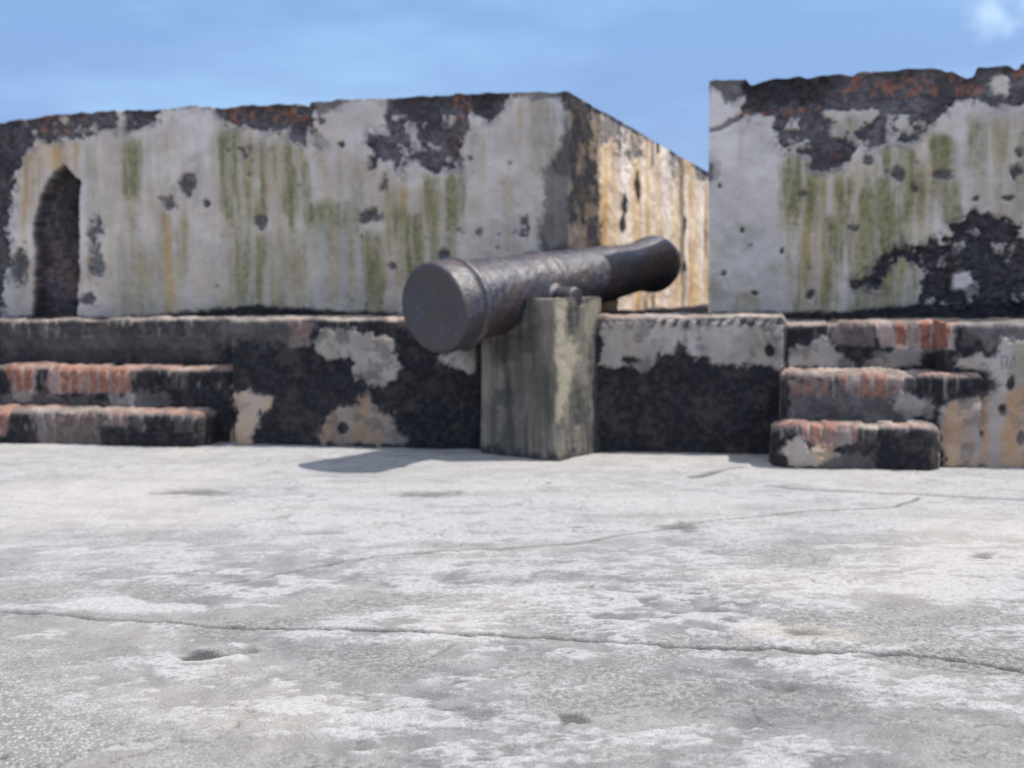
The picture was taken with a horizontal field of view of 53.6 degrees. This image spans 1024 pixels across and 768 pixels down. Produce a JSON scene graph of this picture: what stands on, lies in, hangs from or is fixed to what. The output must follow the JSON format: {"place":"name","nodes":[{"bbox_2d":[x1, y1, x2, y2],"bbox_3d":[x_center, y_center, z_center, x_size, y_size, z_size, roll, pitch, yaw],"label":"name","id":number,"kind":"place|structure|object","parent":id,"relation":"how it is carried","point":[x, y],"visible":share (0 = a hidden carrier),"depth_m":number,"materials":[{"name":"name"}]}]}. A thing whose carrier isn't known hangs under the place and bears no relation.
{"place":"outdoors","nodes":[
{"label":"outdoors","id":0,"kind":"place"},
{"bbox_2d":[0,442,1023,767],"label":"ground","id":1,"kind":"structure","parent":0,"point":[224,604],"depth_m":3.00,"materials":[{"name":"grey concrete"}]},
{"bbox_2d":[0,361,235,446],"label":"brick steps","id":2,"kind":"structure","parent":1,"relation":"on","point":[154,405],"depth_m":6.47,"materials":[{"name":"paint"}]},
{"bbox_2d":[0,304,1023,466],"bbox_3d":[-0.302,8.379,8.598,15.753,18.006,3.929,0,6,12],"label":"ledge","id":3,"kind":"object","parent":1,"relation":"on","point":[695,379],"visible":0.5,"depth_m":5.96,"materials":[{"name":"brick"}]},
{"bbox_2d":[0,91,708,318],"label":"parapet","id":4,"kind":"structure","parent":3,"relation":"on","point":[352,206],"depth_m":6.79,"materials":[{"name":"paint"}]},
{"bbox_2d":[708,64,1023,320],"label":"parapet","id":5,"kind":"structure","parent":3,"relation":"on","point":[883,194],"depth_m":5.98,"materials":[{"name":"paint"}]},
{"bbox_2d":[480,296,600,461],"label":"pillar","id":6,"kind":"structure","parent":1,"relation":"on","point":[539,396],"depth_m":5.64,"materials":[{"name":"concrete"}]},
{"bbox_2d":[402,235,680,352],"bbox_3d":[0.288,-0.587,6.154,0.697,0.682,2.242,4,7,39],"label":"cannon","id":7,"kind":"object","parent":6,"relation":"on","point":[451,304],"visible":0.85,"depth_m":5.54,"materials":[{"name":"metal"}]},
{"bbox_2d":[769,367,982,470],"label":"brick steps","id":8,"kind":"structure","parent":1,"relation":"on","point":[886,418],"depth_m":5.23,"materials":[{"name":"paint"}]},
{"bbox_2d":[0,0,1023,171],"label":"sky","id":9,"kind":"structure","parent":0,"point":[648,65],"materials":[{"name":"blue"}]}
]}

